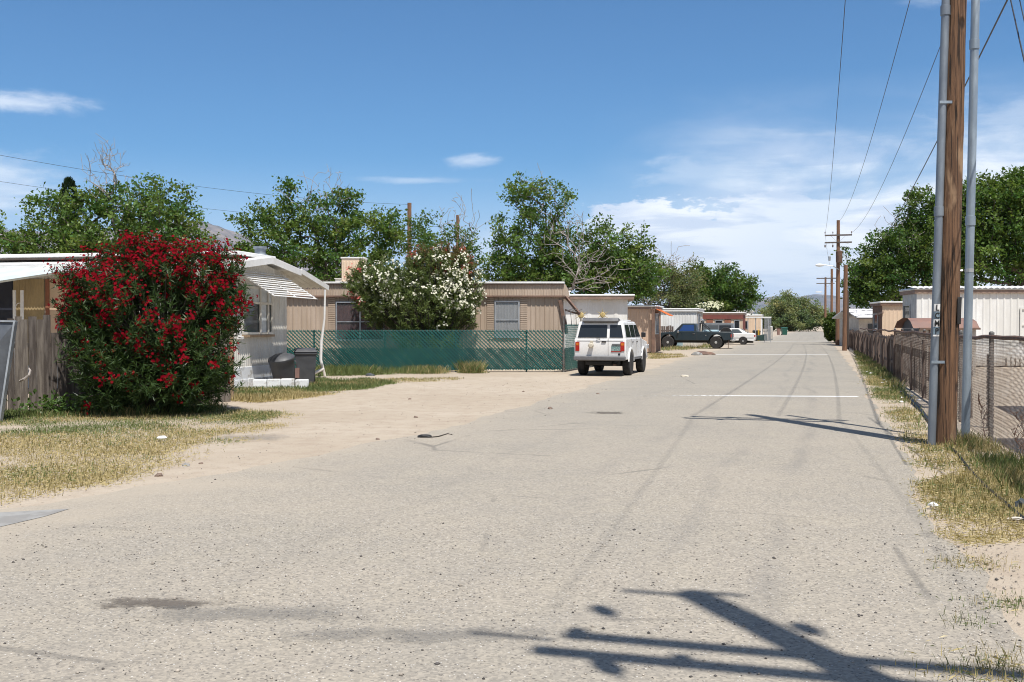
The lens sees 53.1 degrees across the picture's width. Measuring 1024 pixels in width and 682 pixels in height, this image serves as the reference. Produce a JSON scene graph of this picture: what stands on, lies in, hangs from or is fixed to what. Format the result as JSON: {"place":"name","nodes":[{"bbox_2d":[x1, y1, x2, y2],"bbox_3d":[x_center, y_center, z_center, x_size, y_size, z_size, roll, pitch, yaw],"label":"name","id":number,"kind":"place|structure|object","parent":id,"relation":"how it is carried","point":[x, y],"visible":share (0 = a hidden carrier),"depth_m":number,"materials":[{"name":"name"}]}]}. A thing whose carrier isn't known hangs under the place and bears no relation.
{"place":"outdoors","nodes":[
{"label":"outdoors","id":0,"kind":"place"},
{"bbox_2d":[0,407,304,506],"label":"grass","id":1,"kind":"structure","parent":0,"point":[29,434],"depth_m":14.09,"materials":[{"name":"plant"}]},
{"bbox_2d":[0,221,401,277],"bbox_3d":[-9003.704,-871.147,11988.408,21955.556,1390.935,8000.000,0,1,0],"label":"mountains","id":2,"kind":"structure","parent":0,"point":[224,233],"depth_m":11800.69,"materials":[{"name":"stone"}]},
{"bbox_2d":[231,375,401,402],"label":"grass","id":3,"kind":"structure","parent":0,"point":[255,394],"depth_m":24.71,"materials":[{"name":"plant"}]},
{"bbox_2d":[417,434,431,437],"bbox_3d":[-1.244,1.361,14.645,0.220,0.052,0.098,0,1,0],"label":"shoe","id":4,"kind":"object","parent":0,"point":[424,436],"visible":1,"depth_m":14.61,"materials":[{"name":"rubber"}]},
{"bbox_2d":[0,331,1023,681],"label":"road","id":5,"kind":"structure","parent":0,"point":[798,443],"depth_m":7.05,"materials":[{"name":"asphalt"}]},
{"bbox_2d":[0,509,66,526],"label":"concrete apron","id":6,"kind":"object","parent":5,"relation":"on","point":[7,518],"visible":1,"depth_m":8.60,"materials":[{"name":"concrete"}]},
{"bbox_2d":[103,597,204,607],"bbox_3d":[-2.006,1.504,5.886,1.238,0.001,0.406,0,1,0],"label":"road pothole","id":7,"kind":"object","parent":5,"relation":"on","point":[156,602],"visible":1,"depth_m":5.87,"materials":[{"name":"asphalt"}]},
{"bbox_2d":[755,334,763,340],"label":"wheeled bin","id":8,"kind":"object","parent":5,"relation":"on","point":[759,337],"visible":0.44,"depth_m":105.17,"materials":[{"name":"green plastic"}]},
{"bbox_2d":[672,395,857,396],"bbox_3d":[5.319,1.247,23.287,4.984,0.001,0.246,0,1,4],"label":"road marking","id":9,"kind":"object","parent":5,"relation":"on","point":[808,396],"visible":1,"depth_m":23.07,"materials":[{"name":"white paint"}]},
{"bbox_2d":[764,318,770,342],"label":"chain link gate","id":10,"kind":"structure","parent":5,"relation":"on","point":[767,336],"depth_m":98.01,"materials":[{"name":"metal"}]},
{"bbox_2d":[716,354,827,354],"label":"road marking","id":11,"kind":"object","parent":5,"relation":"on","point":[771,354],"visible":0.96,"depth_m":56.87,"materials":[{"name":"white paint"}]},
{"bbox_2d":[781,327,787,334],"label":"wheeled bin","id":12,"kind":"object","parent":5,"relation":"on","point":[784,330],"visible":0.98,"depth_m":175.22,"materials":[{"name":"green plastic"}]},
{"bbox_2d":[816,277,834,317],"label":"utility pole","id":13,"kind":"object","parent":5,"relation":"on","point":[825,283],"visible":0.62,"depth_m":164.84,"materials":[{"name":"brown wood"}]},
{"bbox_2d":[880,635,1023,681],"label":"grass tuft","id":14,"kind":"object","parent":5,"relation":"on","point":[1001,660],"visible":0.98,"depth_m":4.79,"materials":[{"name":"plant"}]},
{"bbox_2d":[923,548,1019,573],"bbox_3d":[3.079,1.452,6.869,0.731,0.069,0.627,0,1,0],"label":"grass tuft","id":15,"kind":"object","parent":5,"relation":"on","point":[973,561],"visible":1,"depth_m":6.82,"materials":[{"name":"plant"}]},
{"bbox_2d":[939,607,1006,628],"bbox_3d":[2.431,1.478,5.490,0.381,0.057,0.281,-1,1,-43],"label":"grass tuft","id":16,"kind":"object","parent":5,"relation":"on","point":[966,623],"visible":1,"depth_m":5.46,"materials":[{"name":"plant"}]},
{"bbox_2d":[0,326,1023,638],"bbox_3d":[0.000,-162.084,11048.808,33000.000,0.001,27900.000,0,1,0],"label":"ground","id":17,"kind":"structure","parent":0,"point":[356,414],"depth_m":16.44,"materials":[{"name":"sand"}]},
{"bbox_2d":[0,320,17,420],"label":"metal panel","id":18,"kind":"object","parent":17,"relation":"on","point":[8,329],"visible":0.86,"depth_m":16.94,"materials":[{"name":"metal"}]},
{"bbox_2d":[57,176,79,239],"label":"cypress tree","id":19,"kind":"object","parent":17,"relation":"on","point":[68,182],"visible":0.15,"depth_m":46.71,"materials":[{"name":"green plant"}]},
{"bbox_2d":[6,388,131,414],"bbox_3d":[-7.930,1.105,18.272,2.309,0.524,0.683,0,1,0],"label":"broadleaf weed","id":20,"kind":"object","parent":17,"relation":"on","point":[62,406],"visible":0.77,"depth_m":18.26,"materials":[{"name":"green plant"}]},
{"bbox_2d":[0,134,227,253],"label":"mulberry tree","id":21,"kind":"object","parent":17,"relation":"on","point":[83,234],"visible":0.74,"depth_m":44.33,"materials":[{"name":"green plant"}]},
{"bbox_2d":[3,401,231,418],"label":"grass","id":22,"kind":"structure","parent":17,"relation":"on","point":[190,410],"depth_m":18.12,"materials":[{"name":"plant"}]},
{"bbox_2d":[5,315,230,412],"bbox_3d":[-8.328,0.405,19.409,6.477,1.816,0.162,-1,1,-44],"label":"picket fence","id":23,"kind":"object","parent":17,"relation":"on","point":[35,350],"visible":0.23,"depth_m":18.91,"materials":[{"name":"brown wood"}]},
{"bbox_2d":[19,368,30,381],"bbox_3d":[-8.296,0.580,17.495,0.229,0.248,0.157,1,1,35],"label":"branch","id":24,"kind":"object","parent":23,"relation":"attached to","point":[25,377],"visible":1,"depth_m":17.44,"materials":[{"name":"grey wood"}]},
{"bbox_2d":[230,331,233,398],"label":"wooden gate","id":25,"kind":"structure","parent":23,"relation":"attached to","point":[232,393],"depth_m":22.04,"materials":[{"name":"brown wood"}]},
{"bbox_2d":[43,228,257,414],"bbox_3d":[-6.484,-0.361,18.589,3.765,3.403,3.332,0,1,0],"label":"red oleander","id":26,"kind":"object","parent":17,"relation":"on","point":[148,357],"visible":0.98,"depth_m":18.04,"materials":[{"name":"green plant"}]},
{"bbox_2d":[0,246,328,387],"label":"mobile home","id":27,"kind":"object","parent":17,"relation":"on","point":[26,287],"visible":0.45,"depth_m":26.42,"materials":[{"name":"aged cream siding"},{"name":"white painted metal"},{"name":"dark window glass"}]},
{"bbox_2d":[49,279,83,332],"bbox_3d":[-11.335,-0.486,26.052,0.970,2.200,0.020,0,1,11],"label":"door","id":28,"kind":"structure","parent":27,"relation":"in","point":[53,292],"depth_m":26.11,"materials":[{"name":"beige"}]},
{"bbox_2d":[242,286,274,336],"bbox_3d":[-6.602,-0.759,26.626,0.100,1.310,1.830,0,1,11],"label":"window","id":29,"kind":"structure","parent":27,"relation":"in","point":[261,322],"depth_m":26.69,"materials":[{"name":"beige"}]},
{"bbox_2d":[253,378,308,387],"bbox_3d":[-5.844,1.084,25.907,1.386,0.265,0.273,0,1,-7],"label":"painted block row","id":30,"kind":"object","parent":17,"relation":"on","point":[280,382],"visible":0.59,"depth_m":25.79,"materials":[{"name":"concrete"}]},
{"bbox_2d":[295,368,299,377],"bbox_3d":[-5.494,0.817,26.215,0.100,0.250,0.100,0,1,0],"label":"can","id":31,"kind":"object","parent":30,"relation":"on","point":[297,372],"visible":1,"depth_m":26.17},
{"bbox_2d":[268,353,296,379],"bbox_3d":[-5.924,0.768,26.655,0.748,0.900,0.690,-6,15,0],"label":"rubbish tub","id":32,"kind":"object","parent":17,"relation":"on","point":[282,365],"visible":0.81,"depth_m":26.39,"materials":[{"name":"grey plastic"}]},
{"bbox_2d":[294,348,316,382],"bbox_3d":[-5.608,0.687,27.823,0.628,0.996,0.756,0,1,-12],"label":"wheeled bin","id":33,"kind":"object","parent":17,"relation":"on","point":[305,359],"visible":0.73,"depth_m":27.52,"materials":[{"name":"grey plastic"}]},
{"bbox_2d":[222,166,407,281],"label":"mulberry tree","id":34,"kind":"object","parent":17,"relation":"on","point":[318,225],"visible":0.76,"depth_m":54.37,"materials":[{"name":"green plant"}]},
{"bbox_2d":[315,363,451,376],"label":"weeds","id":35,"kind":"object","parent":17,"relation":"on","point":[341,370],"visible":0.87,"depth_m":33.73,"materials":[{"name":"green plant"}]},
{"bbox_2d":[407,203,411,257],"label":"utility pole","id":36,"kind":"object","parent":17,"relation":"on","point":[409,206],"visible":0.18,"depth_m":69.77,"materials":[{"name":"wood"}]},
{"bbox_2d":[1,155,407,204],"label":"power line","id":37,"kind":"object","parent":36,"relation":"attached to","point":[161,181],"visible":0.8,"depth_m":56.37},
{"bbox_2d":[340,242,487,366],"bbox_3d":[-3.502,-1.244,36.757,5.324,4.664,3.441,0,1,0],"label":"white oleander","id":38,"kind":"object","parent":17,"relation":"on","point":[400,302],"visible":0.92,"depth_m":36.24,"materials":[{"name":"green plant"}]},
{"bbox_2d":[373,376,463,382],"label":"grass","id":39,"kind":"structure","parent":17,"relation":"on","point":[405,379],"depth_m":30.20,"materials":[{"name":"plant"}]},
{"bbox_2d":[287,282,580,367],"bbox_3d":[-4.827,-0.620,39.131,14.545,3.180,5.329,0,1,0],"label":"mobile home","id":40,"kind":"object","parent":17,"relation":"on","point":[520,306],"visible":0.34,"depth_m":37.97,"materials":[{"name":"beige"}]},
{"bbox_2d":[341,257,367,281],"bbox_3d":[-6.094,-2.719,39.564,0.910,0.995,0.860,0,1,0],"label":"evaporative cooler","id":41,"kind":"object","parent":40,"relation":"on","point":[347,261],"visible":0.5,"depth_m":39.16,"materials":[{"name":"beige"}]},
{"bbox_2d":[336,302,383,340],"bbox_3d":[-5.630,-0.737,37.948,1.801,1.450,0.050,0,1,0],"label":"window","id":42,"kind":"structure","parent":40,"relation":"in","point":[347,318],"depth_m":37.97,"materials":[{"name":"glass"}]},
{"bbox_2d":[495,301,519,337],"bbox_3d":[-0.183,-0.801,37.947,0.929,1.378,0.050,0,1,0],"label":"window","id":43,"kind":"structure","parent":40,"relation":"in","point":[507,313],"depth_m":37.97,"materials":[{"name":"metal"}]},
{"bbox_2d":[388,188,489,280],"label":"mulberry tree","id":44,"kind":"object","parent":17,"relation":"on","point":[423,235],"visible":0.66,"depth_m":61.73,"materials":[{"name":"green plant"}]},
{"bbox_2d":[287,308,593,371],"bbox_3d":[-2.698,-0.037,35.884,14.440,2.212,4.316,0,1,-20],"label":"chain link fence","id":45,"kind":"object","parent":17,"relation":"on","point":[561,353],"visible":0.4,"depth_m":35.37,"materials":[{"name":"teal"}]},
{"bbox_2d":[403,238,480,369],"bbox_3d":[-2.510,-1.356,37.342,2.948,4.815,2.100,0,1,0],"label":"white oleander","id":46,"kind":"object","parent":17,"relation":"on","point":[447,249],"visible":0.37,"depth_m":37.06,"materials":[{"name":"green plant"}]},
{"bbox_2d":[456,215,458,244],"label":"utility pole","id":47,"kind":"object","parent":17,"relation":"on","point":[457,219],"visible":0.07,"depth_m":79.77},
{"bbox_2d":[451,358,488,372],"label":"weeds","id":48,"kind":"object","parent":17,"relation":"on","point":[472,367],"visible":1,"depth_m":34.47,"materials":[{"name":"green plant"}]},
{"bbox_2d":[475,163,673,304],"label":"elm tree","id":49,"kind":"object","parent":17,"relation":"on","point":[581,275],"visible":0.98,"depth_m":59.21,"materials":[{"name":"green plant"}]},
{"bbox_2d":[564,291,634,359],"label":"mobile home","id":50,"kind":"object","parent":17,"relation":"on","point":[614,305],"visible":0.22,"depth_m":46.01,"materials":[{"name":"white"}]},
{"bbox_2d":[575,311,587,321],"bbox_3d":[2.507,-0.089,37.220,0.502,2.276,0.095,0,1,0],"label":"sun ornament","id":51,"kind":"object","parent":50,"relation":"attached to","point":[581,315],"visible":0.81,"depth_m":37.19,"materials":[{"name":"metal"}]},
{"bbox_2d":[573,318,648,374],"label":"four wheel drive","id":52,"kind":"structure","parent":17,"relation":"on","point":[600,344],"depth_m":32.55,"materials":[{"name":"white paint"}]},
{"bbox_2d":[578,325,606,337],"bbox_3d":[2.562,-0.308,32.559,0.940,0.402,0.098,0,1,17],"label":"rear window","id":53,"kind":"structure","parent":52,"relation":"in","point":[586,331],"depth_m":32.55,"materials":[{"name":"black glass"}]},
{"bbox_2d":[610,325,622,337],"bbox_3d":[3.304,-0.305,32.338,0.430,0.402,0.098,0,1,17],"label":"rear window","id":54,"kind":"structure","parent":52,"relation":"in","point":[615,330],"depth_m":32.34,"materials":[{"name":"black glass"}]},
{"bbox_2d":[625,325,630,336],"bbox_3d":[3.701,-0.319,32.793,0.087,0.397,0.800,0,1,17],"label":"side window","id":55,"kind":"structure","parent":52,"relation":"in","point":[627,330],"depth_m":32.78,"materials":[{"name":"black glass"}]},
{"bbox_2d":[629,325,634,336],"bbox_3d":[3.947,-0.331,33.617,0.087,0.397,0.760,0,1,17],"label":"side window","id":56,"kind":"structure","parent":52,"relation":"in","point":[631,327],"depth_m":33.59,"materials":[{"name":"black glass"}]},
{"bbox_2d":[633,325,639,336],"bbox_3d":[4.205,-0.344,34.484,0.087,0.397,0.870,0,1,17],"label":"side window","id":57,"kind":"structure","parent":52,"relation":"in","point":[637,334],"depth_m":34.36,"materials":[{"name":"black glass"}]},
{"bbox_2d":[628,305,672,352],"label":"mobile home","id":58,"kind":"object","parent":17,"relation":"on","point":[646,319],"visible":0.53,"depth_m":60.01,"materials":[{"name":"pink"}]},
{"bbox_2d":[655,313,658,333],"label":"window","id":59,"kind":"structure","parent":58,"relation":"in","point":[656,314],"depth_m":61.13,"materials":[{"name":"glass"}]},
{"bbox_2d":[619,243,712,307],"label":"mesquite tree","id":60,"kind":"object","parent":17,"relation":"on","point":[681,293],"visible":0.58,"depth_m":77.41,"materials":[{"name":"green plant"}]},
{"bbox_2d":[661,325,673,346],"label":"picket fence","id":61,"kind":"object","parent":17,"relation":"on","point":[667,329],"visible":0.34,"depth_m":74.59,"materials":[{"name":"white wood"}]},
{"bbox_2d":[661,308,704,346],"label":"mobile home","id":62,"kind":"object","parent":17,"relation":"on","point":[678,318],"visible":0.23,"depth_m":75.04,"materials":[{"name":"white"}]},
{"bbox_2d":[661,319,735,348],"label":"pickup truck","id":63,"kind":"object","parent":17,"relation":"on","point":[687,333],"visible":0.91,"depth_m":71.98,"materials":[{"name":"blue paint"}]},
{"bbox_2d":[720,327,730,331],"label":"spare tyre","id":64,"kind":"object","parent":63,"relation":"in","point":[725,329],"visible":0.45,"depth_m":72.03,"materials":[{"name":"rubber"}]},
{"bbox_2d":[696,301,723,311],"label":"white oleander","id":65,"kind":"object","parent":17,"relation":"on","point":[709,306],"visible":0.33,"depth_m":103.14,"materials":[{"name":"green plant"}]},
{"bbox_2d":[658,258,768,315],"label":"ash tree","id":66,"kind":"object","parent":17,"relation":"on","point":[723,288],"visible":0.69,"depth_m":110.68,"materials":[{"name":"green plant"}]},
{"bbox_2d":[703,323,734,343],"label":"van","id":67,"kind":"object","parent":17,"relation":"on","point":[716,326],"visible":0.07,"depth_m":91.18,"materials":[{"name":"grey paint"}]},
{"bbox_2d":[703,312,746,329],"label":"mobile home","id":68,"kind":"object","parent":17,"relation":"on","point":[737,319],"visible":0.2,"depth_m":96.99,"materials":[{"name":"pink"}]},
{"bbox_2d":[734,320,739,327],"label":"window","id":69,"kind":"structure","parent":68,"relation":"in","point":[736,322],"depth_m":96.97,"materials":[{"name":"glass"}]},
{"bbox_2d":[707,328,755,344],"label":"parked sedan","id":70,"kind":"object","parent":17,"relation":"on","point":[742,336],"visible":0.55,"depth_m":86.55,"materials":[{"name":"white paint"}]},
{"bbox_2d":[745,314,762,334],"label":"mobile home","id":71,"kind":"object","parent":17,"relation":"on","point":[749,325],"visible":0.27,"depth_m":125.02,"materials":[{"name":"beige"}]},
{"bbox_2d":[745,317,770,333],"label":"carport","id":72,"kind":"object","parent":17,"relation":"on","point":[762,323],"visible":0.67,"depth_m":108.08,"materials":[{"name":"white paint"}]},
{"bbox_2d":[754,289,829,331],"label":"mesquite tree","id":73,"kind":"object","parent":17,"relation":"on","point":[787,310],"visible":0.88,"depth_m":286.99,"materials":[{"name":"green plant"}]},
{"bbox_2d":[817,269,835,311],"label":"utility pole","id":74,"kind":"object","parent":17,"relation":"on","point":[831,298],"visible":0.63,"depth_m":125.80,"materials":[{"name":"brown wood"}]},
{"bbox_2d":[822,312,835,342],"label":"green bush","id":75,"kind":"object","parent":17,"relation":"on","point":[829,324],"visible":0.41,"depth_m":97.76,"materials":[{"name":"green plant"}]},
{"bbox_2d":[815,220,851,344],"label":"utility pole","id":76,"kind":"object","parent":17,"relation":"on","point":[839,254],"visible":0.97,"depth_m":84.79,"materials":[{"name":"wood"},{"name":"grey weathered wood"},{"name":"steel"}]},
{"bbox_2d":[825,0,845,231],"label":"power line","id":77,"kind":"object","parent":76,"relation":"attached to","point":[837,100],"visible":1,"depth_m":30.57,"materials":[{"name":"rubber"}]},
{"bbox_2d":[841,1,909,218],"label":"power line","id":78,"kind":"object","parent":76,"relation":"attached to","point":[883,97],"visible":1,"depth_m":32.88,"materials":[{"name":"rubber"}]},
{"bbox_2d":[854,47,939,230],"bbox_3d":[17.591,-7.961,48.887,0.016,1.444,74.402,0,1,16],"label":"power line","id":79,"kind":"object","parent":76,"relation":"attached to","point":[908,125],"visible":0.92,"depth_m":33.78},
{"bbox_2d":[842,265,847,350],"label":"utility pole","id":80,"kind":"object","parent":17,"relation":"on","point":[845,304],"visible":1,"depth_m":65.86,"materials":[{"name":"wood"}]},
{"bbox_2d":[847,291,848,348],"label":"utility pole","id":81,"kind":"object","parent":17,"relation":"on","point":[848,322],"visible":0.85,"depth_m":69.94,"materials":[{"name":"wood"}]},
{"bbox_2d":[832,309,871,345],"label":"house","id":82,"kind":"structure","parent":17,"relation":"on","point":[859,318],"depth_m":79.37,"materials":[{"name":"white metal"}]},
{"bbox_2d":[869,301,902,335],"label":"mobile home","id":83,"kind":"object","parent":17,"relation":"on","point":[887,315],"visible":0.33,"depth_m":56.97,"materials":[{"name":"beige"}]},
{"bbox_2d":[873,314,877,330],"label":"window","id":84,"kind":"structure","parent":83,"relation":"in","point":[875,317],"depth_m":58.62,"materials":[{"name":"metal"}]},
{"bbox_2d":[849,329,930,397],"bbox_3d":[19.081,0.083,55.914,0.162,1.378,76.058,0,1,17],"label":"picket fence","id":85,"kind":"object","parent":17,"relation":"on","point":[878,346],"visible":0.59,"depth_m":36.94,"materials":[{"name":"brown wood"}]},
{"bbox_2d":[830,183,977,308],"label":"ash tree","id":86,"kind":"object","parent":17,"relation":"on","point":[870,277],"visible":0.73,"depth_m":84.88,"materials":[{"name":"green plant"}]},
{"bbox_2d":[891,378,927,421],"bbox_3d":[11.707,1.096,31.985,0.136,0.060,35.902,0,1,18],"label":"pipe","id":87,"kind":"object","parent":17,"relation":"on","point":[916,405],"visible":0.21,"depth_m":19.59,"materials":[{"name":"black plastic"}]},
{"bbox_2d":[852,355,1023,530],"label":"grass","id":88,"kind":"structure","parent":17,"relation":"on","point":[881,393],"depth_m":12.22,"materials":[{"name":"plant"}]},
{"bbox_2d":[860,328,1023,458],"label":"chain link fence","id":89,"kind":"object","parent":17,"relation":"on","point":[991,373],"visible":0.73,"depth_m":14.38,"materials":[{"name":"metal"}]},
{"bbox_2d":[978,392,1023,456],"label":"dead creeper","id":90,"kind":"object","parent":89,"relation":"attached to","point":[981,411],"visible":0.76,"depth_m":11.98,"materials":[{"name":"plant"}]},
{"bbox_2d":[927,0,979,445],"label":"utility pole","id":91,"kind":"object","parent":17,"relation":"on","point":[944,351],"visible":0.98,"depth_m":13.54,"materials":[{"name":"brown wood"}]},
{"bbox_2d":[874,0,1007,250],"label":"power line","id":92,"kind":"object","parent":91,"relation":"attached to","point":[965,85],"visible":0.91,"depth_m":20.71,"materials":[{"name":"rubber"}]},
{"bbox_2d":[1010,0,1023,60],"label":"power line","id":93,"kind":"object","parent":91,"relation":"attached to","point":[1017,30],"visible":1,"depth_m":13.57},
{"bbox_2d":[899,286,1023,365],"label":"mobile home","id":94,"kind":"object","parent":17,"relation":"on","point":[998,310],"visible":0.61,"depth_m":39.81,"materials":[{"name":"white"}]},
{"bbox_2d":[903,304,910,317],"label":"window","id":95,"kind":"structure","parent":94,"relation":"in","point":[906,308],"depth_m":41.33,"materials":[{"name":"glass"}]},
{"bbox_2d":[1020,308,1023,335],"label":"door","id":96,"kind":"structure","parent":94,"relation":"in","point":[1021,309],"depth_m":39.69,"materials":[{"name":"white"}]},
{"bbox_2d":[900,466,1023,547],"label":"grass","id":97,"kind":"structure","parent":17,"relation":"on","point":[974,482],"depth_m":9.09,"materials":[{"name":"plant"}]},
{"bbox_2d":[919,585,1023,615],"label":"grass tuft","id":98,"kind":"object","parent":17,"relation":"on","point":[1008,601],"visible":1,"depth_m":5.84,"materials":[{"name":"plant"}]},
{"bbox_2d":[958,357,988,426],"bbox_3d":[7.931,0.713,17.682,0.050,1.250,3.600,0,1,17],"label":"board","id":99,"kind":"object","parent":17,"relation":"on","point":[986,395],"visible":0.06,"depth_m":16.04,"materials":[{"name":"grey wood"}]},
{"bbox_2d":[928,164,1023,285],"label":"ash tree","id":100,"kind":"object","parent":17,"relation":"on","point":[1001,232],"visible":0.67,"depth_m":55.02,"materials":[{"name":"green plant"}]},
{"bbox_2d":[949,445,1023,520],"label":"pipe","id":101,"kind":"object","parent":17,"relation":"on","point":[962,459],"visible":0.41,"depth_m":9.98,"materials":[{"name":"metal"}]},
{"bbox_2d":[1015,498,1023,507],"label":"plastic cup","id":102,"kind":"object","parent":17,"relation":"on","point":[1020,500],"visible":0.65,"depth_m":8.90,"materials":[{"name":"grey plastic"}]},
{"bbox_2d":[0,0,1023,307],"label":"sky","id":103,"kind":"structure","parent":0,"point":[709,125],"materials":[{"name":"blue"}]},
{"bbox_2d":[647,352,686,358],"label":"grass","id":104,"kind":"structure","parent":0,"point":[654,355],"depth_m":52.67,"materials":[{"name":"plant"}]},
{"bbox_2d":[661,343,711,350],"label":"grass","id":105,"kind":"structure","parent":0,"point":[680,347],"depth_m":70.81,"materials":[{"name":"plant"}]},
{"bbox_2d":[737,294,891,313],"bbox_3d":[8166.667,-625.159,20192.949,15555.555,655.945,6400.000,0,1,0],"label":"mountains","id":106,"kind":"structure","parent":0,"point":[820,297],"depth_m":19131.50,"materials":[{"name":"stone"}]},
{"bbox_2d":[853,350,927,428],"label":"grass","id":107,"kind":"structure","parent":0,"point":[881,371],"depth_m":30.25,"materials":[{"name":"plant"}]},
{"bbox_2d":[894,318,980,376],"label":"garden shed","id":108,"kind":"structure","parent":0,"point":[915,324],"depth_m":32.10,"materials":[{"name":"brown metal"}]},
{"bbox_2d":[939,427,1023,505],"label":"grass","id":109,"kind":"structure","parent":0,"point":[1014,468],"depth_m":11.57,"materials":[{"name":"plant"}]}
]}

